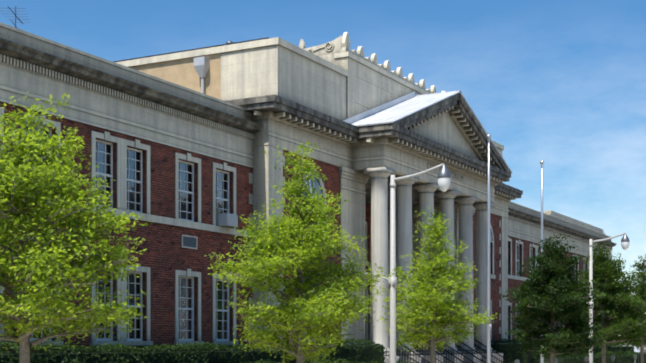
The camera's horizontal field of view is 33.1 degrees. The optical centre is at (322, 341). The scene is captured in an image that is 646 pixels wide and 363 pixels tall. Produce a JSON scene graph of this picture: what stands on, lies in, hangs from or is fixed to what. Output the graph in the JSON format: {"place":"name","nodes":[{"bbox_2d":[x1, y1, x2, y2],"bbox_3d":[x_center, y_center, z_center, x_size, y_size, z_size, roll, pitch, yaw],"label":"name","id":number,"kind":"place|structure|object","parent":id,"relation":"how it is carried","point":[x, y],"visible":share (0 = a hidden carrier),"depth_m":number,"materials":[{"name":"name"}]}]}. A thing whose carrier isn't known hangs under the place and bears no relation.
{"place":"outdoors","nodes":[
{"label":"outdoors","id":0,"kind":"place"},
{"bbox_2d":[0,92,157,362],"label":"tree","id":1,"kind":"object","parent":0,"point":[40,277],"depth_m":16.19,"materials":[{"name":"green plant"}]},
{"bbox_2d":[0,102,610,353],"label":"brick walls","id":2,"kind":"structure","parent":0,"point":[164,256],"depth_m":32.10,"materials":[{"name":"red brick"}]},
{"bbox_2d":[0,0,645,342],"label":"sky","id":3,"kind":"structure","parent":0,"point":[561,84],"materials":[{"name":"blue"}]},
{"bbox_2d":[468,354,636,362],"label":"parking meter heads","id":4,"kind":"object","parent":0,"point":[586,359],"visible":1,"depth_m":43.86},
{"bbox_2d":[567,241,645,362],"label":"tree","id":5,"kind":"object","parent":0,"point":[618,302],"depth_m":47.55,"materials":[{"name":"green plant"}]},
{"bbox_2d":[608,255,645,362],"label":"tree","id":6,"kind":"object","parent":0,"point":[640,275],"depth_m":54.71,"materials":[{"name":"green plant"}]},
{"label":"ground surface","id":7,"kind":"structure","parent":0,"visible":0},
{"label":"planting beds","id":8,"kind":"object","parent":7,"relation":"on","visible":0},
{"bbox_2d":[0,338,645,362],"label":"hedges","id":9,"kind":"object","parent":8,"relation":"on","point":[229,354],"visible":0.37,"depth_m":32.09,"materials":[{"name":"green plant"}]},
{"bbox_3d":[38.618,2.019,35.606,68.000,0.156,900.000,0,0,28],"label":"sidewalks","id":10,"kind":"structure","parent":0,"visible":0},
{"bbox_2d":[205,142,396,362],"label":"tree","id":11,"kind":"object","parent":10,"relation":"on","point":[272,339],"depth_m":23.73,"materials":[{"name":"green plant"}]},
{"bbox_2d":[365,163,442,362],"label":"street lamp pole","id":12,"kind":"object","parent":10,"relation":"on","point":[392,282],"visible":0.88,"depth_m":27.07,"materials":[{"name":"metal"}]},
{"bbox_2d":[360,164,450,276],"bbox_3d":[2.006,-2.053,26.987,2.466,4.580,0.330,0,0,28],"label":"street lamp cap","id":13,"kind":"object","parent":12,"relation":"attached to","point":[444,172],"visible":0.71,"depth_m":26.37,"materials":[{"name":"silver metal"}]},
{"bbox_2d":[438,178,450,191],"bbox_3d":[2.949,-3.818,26.477,0.312,0.330,0.320,0,0,28],"label":"street lamp globe","id":14,"kind":"object","parent":13,"relation":"hanging from","point":[443,184],"visible":1,"depth_m":26.37,"materials":[{"name":"white glass"}]},
{"bbox_2d":[371,207,496,362],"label":"tree","id":15,"kind":"object","parent":10,"relation":"on","point":[442,309],"depth_m":30.74,"materials":[{"name":"green plant"}]},
{"bbox_2d":[384,353,502,362],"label":"steps","id":16,"kind":"structure","parent":10,"relation":"on","point":[417,358],"depth_m":45.72,"materials":[{"name":"stone"}]},
{"bbox_2d":[363,167,495,355],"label":"portico columns","id":17,"kind":"structure","parent":16,"relation":"on","point":[379,334],"depth_m":43.98,"materials":[{"name":"stone"}]},
{"bbox_2d":[389,336,512,362],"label":"stair railings","id":18,"kind":"object","parent":16,"relation":"on","point":[467,358],"visible":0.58,"depth_m":45.52,"materials":[{"name":"black metal"}]},
{"bbox_2d":[486,134,543,362],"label":"flagpoles","id":19,"kind":"object","parent":10,"relation":"on","point":[488,136],"visible":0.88,"depth_m":40.73,"materials":[{"name":"silver metal"}]},
{"bbox_2d":[499,234,607,362],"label":"tree","id":20,"kind":"object","parent":10,"relation":"on","point":[569,284],"depth_m":40.58,"materials":[{"name":"green plant"}]},
{"bbox_2d":[588,233,624,362],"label":"street lamp pole","id":21,"kind":"object","parent":10,"relation":"on","point":[590,280],"visible":0.67,"depth_m":43.87,"materials":[{"name":"metal"}]},
{"bbox_2d":[621,233,629,241],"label":"street lamp cap","id":22,"kind":"object","parent":21,"relation":"attached to","point":[625,238],"visible":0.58,"depth_m":43.17,"materials":[{"name":"silver metal"}]},
{"bbox_2d":[621,242,628,249],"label":"street lamp globe","id":23,"kind":"object","parent":22,"relation":"hanging from","point":[625,245],"visible":1,"depth_m":43.17,"materials":[{"name":"white glass"}]},
{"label":"building","id":24,"kind":"object","parent":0,"visible":0},
{"bbox_2d":[5,6,29,27],"bbox_3d":[-8.676,-8.163,30.307,0.891,2.400,1.596,0,0,-10],"label":"tv antenna","id":25,"kind":"object","parent":24,"relation":"attached to","point":[15,19],"visible":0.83,"depth_m":30.31,"materials":[{"name":"grey metal"}]},
{"bbox_2d":[183,236,195,247],"bbox_3d":[-4.004,-2.983,32.455,0.040,0.300,0.700,0,0,28],"label":"vent louvre","id":26,"kind":"object","parent":24,"relation":"attached to","point":[189,241],"visible":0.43,"depth_m":32.45,"materials":[{"name":"grey metal"}]},
{"bbox_2d":[0,26,611,351],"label":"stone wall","id":27,"kind":"structure","parent":24,"relation":"attached to","point":[280,71],"depth_m":36.84,"materials":[{"name":"beige stone"}]},
{"bbox_2d":[129,53,220,99],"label":"attic stucco walls","id":28,"kind":"structure","parent":27,"relation":"on","point":[182,72],"depth_m":37.70,"materials":[{"name":"beige paint"}]},
{"bbox_2d":[194,56,209,93],"bbox_3d":[-4.157,-8.643,37.238,0.440,2.160,0.330,0,0,28],"label":"rain downspout","id":29,"kind":"object","parent":28,"relation":"attached to","point":[201,65],"visible":0.69,"depth_m":37.16,"materials":[{"name":"white metal"}]},
{"bbox_2d":[113,37,268,61],"bbox_3d":[-2.786,-10.093,49.441,14.000,0.260,21.940,0,0,28],"label":"roof edge flashing","id":30,"kind":"object","parent":27,"relation":"on","point":[192,49],"visible":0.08,"depth_m":37.92,"materials":[{"name":"grey metal"}]},
{"bbox_2d":[0,22,612,349],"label":"building","id":31,"kind":"structure","parent":27,"relation":"attached to","point":[300,124],"depth_m":33.92,"materials":[{"name":"beige stone"}]},
{"bbox_2d":[216,213,237,227],"bbox_3d":[-3.010,-3.813,34.077,0.425,0.380,0.600,0,0,28],"label":"air conditioner","id":32,"kind":"object","parent":31,"relation":"on","point":[228,220],"depth_m":33.87,"materials":[{"name":"grey metal"}]},
{"bbox_2d":[0,38,615,246],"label":"weathered building cornices","id":33,"kind":"object","parent":27,"relation":"attached to","point":[274,103],"visible":0.56,"depth_m":37.61,"materials":[{"name":"grey stone"}]},
{"bbox_2d":[299,32,464,96],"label":"roof cresting","id":34,"kind":"object","parent":27,"relation":"on","point":[341,43],"visible":0.42,"depth_m":41.43,"materials":[{"name":"stone"}]},
{"bbox_2d":[343,90,511,172],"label":"pediment roof","id":35,"kind":"structure","parent":27,"relation":"on","point":[400,108],"depth_m":42.55,"materials":[{"name":"white metal"}]},
{"bbox_2d":[427,163,462,180],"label":"frieze lettering","id":36,"kind":"object","parent":27,"relation":"attached to","point":[448,170],"visible":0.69,"depth_m":45.73,"materials":[{"name":"grey stone"}]},
{"bbox_2d":[28,124,599,340],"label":"window sashes","id":37,"kind":"object","parent":24,"relation":"attached to","point":[140,211],"depth_m":30.68,"materials":[{"name":"white wood"}]},
{"bbox_2d":[29,128,598,338],"bbox_3d":[1.441,-2.908,45.483,3.922,5.770,70.410,0,0,28],"label":"window glass","id":38,"kind":"object","parent":37,"relation":"in","point":[221,326],"visible":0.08,"depth_m":32.46,"materials":[{"name":"grey glass"}]}
]}

